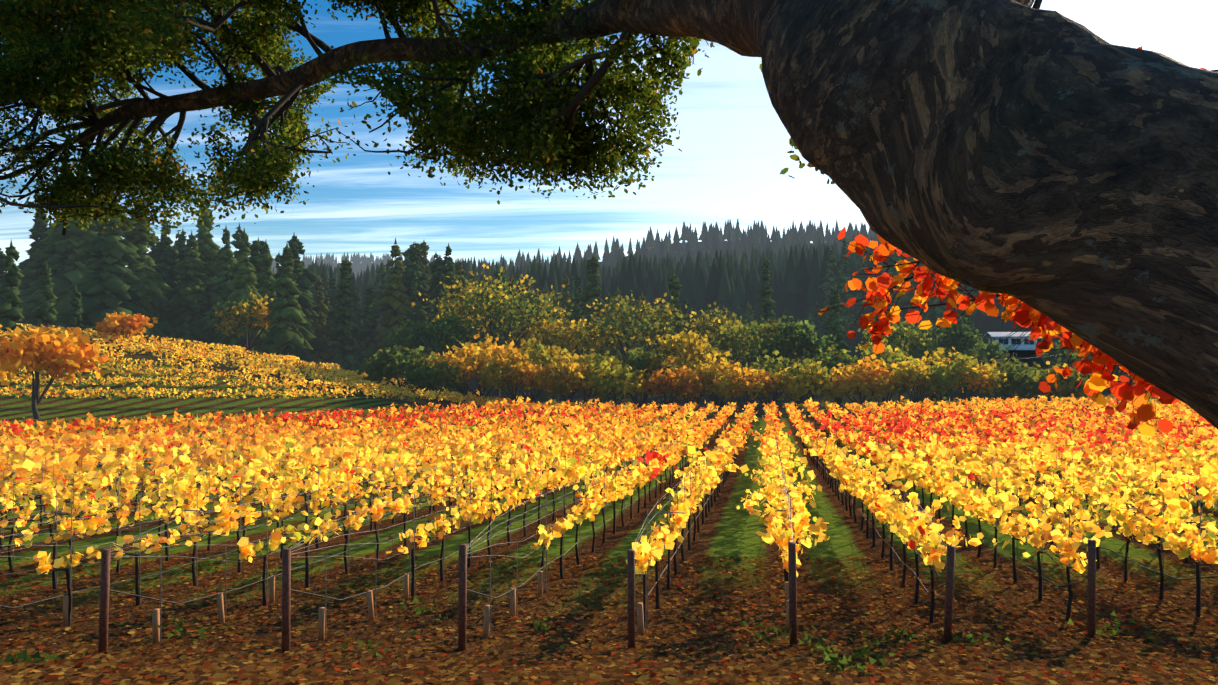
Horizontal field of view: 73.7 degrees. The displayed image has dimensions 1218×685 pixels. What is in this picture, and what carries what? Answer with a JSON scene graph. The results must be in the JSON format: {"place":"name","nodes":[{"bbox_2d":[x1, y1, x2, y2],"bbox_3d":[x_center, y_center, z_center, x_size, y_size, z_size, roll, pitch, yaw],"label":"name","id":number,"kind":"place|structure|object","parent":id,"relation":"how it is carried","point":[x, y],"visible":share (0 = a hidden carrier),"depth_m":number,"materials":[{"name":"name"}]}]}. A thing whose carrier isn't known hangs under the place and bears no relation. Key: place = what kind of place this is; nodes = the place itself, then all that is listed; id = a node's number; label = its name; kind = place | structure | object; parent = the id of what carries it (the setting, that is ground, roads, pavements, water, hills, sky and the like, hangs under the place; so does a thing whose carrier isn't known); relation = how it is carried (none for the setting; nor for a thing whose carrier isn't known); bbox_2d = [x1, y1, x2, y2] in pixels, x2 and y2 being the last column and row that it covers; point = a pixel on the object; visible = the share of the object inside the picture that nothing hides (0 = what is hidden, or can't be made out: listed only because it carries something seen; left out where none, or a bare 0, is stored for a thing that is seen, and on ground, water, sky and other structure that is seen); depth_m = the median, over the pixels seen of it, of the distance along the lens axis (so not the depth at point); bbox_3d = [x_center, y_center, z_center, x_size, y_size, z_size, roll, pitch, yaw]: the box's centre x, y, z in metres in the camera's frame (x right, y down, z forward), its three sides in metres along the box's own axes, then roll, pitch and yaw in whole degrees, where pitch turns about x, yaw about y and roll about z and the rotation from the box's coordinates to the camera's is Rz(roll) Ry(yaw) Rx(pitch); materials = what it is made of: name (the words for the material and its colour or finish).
{"place":"outdoors","nodes":[
{"label":"outdoors","id":0,"kind":"place"},
{"bbox_2d":[0,240,1217,684],"bbox_3d":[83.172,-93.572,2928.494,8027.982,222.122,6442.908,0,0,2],"label":"ground","id":1,"kind":"structure","parent":0,"point":[728,528],"depth_m":18.50,"materials":[{"name":"brown soil"}]},
{"bbox_2d":[0,323,618,415],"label":"hillside vineyard","id":2,"kind":"object","parent":1,"relation":"on","point":[332,367],"visible":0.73,"depth_m":109.01,"materials":[{"name":"yellow plant"}]},
{"bbox_2d":[6,219,1001,334],"bbox_3d":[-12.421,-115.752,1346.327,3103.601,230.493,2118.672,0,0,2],"label":"forest","id":3,"kind":"object","parent":1,"relation":"on","point":[730,282],"visible":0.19,"depth_m":340.87,"materials":[{"name":"green plant"}]},
{"bbox_2d":[0,193,1018,398],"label":"conifer forest","id":4,"kind":"object","parent":1,"relation":"on","point":[93,273],"visible":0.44,"depth_m":176.16,"materials":[{"name":"green plant"}]},
{"bbox_2d":[0,264,1124,403],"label":"broadleaf trees","id":5,"kind":"object","parent":1,"relation":"on","point":[888,369],"visible":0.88,"depth_m":117.78,"materials":[{"name":"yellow plant"}]},
{"bbox_2d":[0,223,1145,418],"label":"tree trunks","id":6,"kind":"object","parent":1,"relation":"on","point":[37,398],"visible":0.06,"depth_m":121.03,"materials":[{"name":"brown plant"}]},
{"bbox_2d":[0,594,1152,673],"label":"weeds","id":7,"kind":"object","parent":1,"relation":"on","point":[179,629],"visible":0.85,"depth_m":12.20,"materials":[{"name":"green plant"}]},
{"bbox_2d":[0,0,1217,435],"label":"oak tree","id":8,"kind":"object","parent":1,"relation":"on","point":[1056,168],"depth_m":4.87,"materials":[{"name":"brown plant"}]},
{"bbox_2d":[0,393,1217,577],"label":"vine leaves","id":9,"kind":"object","parent":1,"relation":"on","point":[902,464],"visible":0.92,"depth_m":28.08,"materials":[{"name":"yellow plant"}]},
{"bbox_2d":[0,425,1217,653],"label":"vineyard trellis","id":10,"kind":"object","parent":1,"relation":"on","point":[790,583],"visible":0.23,"depth_m":16.23,"materials":[{"name":"brown wood"}]},
{"bbox_2d":[0,552,1217,684],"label":"leaf litter","id":11,"kind":"object","parent":1,"relation":"on","point":[114,668],"visible":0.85,"depth_m":12.05,"materials":[{"name":"brown plant"}]},
{"bbox_2d":[560,351,1076,400],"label":"fence","id":12,"kind":"object","parent":1,"relation":"on","point":[931,364],"visible":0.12,"depth_m":121.47,"materials":[{"name":"brown wood"}]},
{"bbox_2d":[983,332,1047,369],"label":"house","id":13,"kind":"structure","parent":1,"relation":"on","point":[1025,348],"depth_m":172.66,"materials":[{"name":"white paint"}]},
{"bbox_2d":[0,0,1217,271],"label":"sky","id":14,"kind":"structure","parent":0,"point":[734,145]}
]}

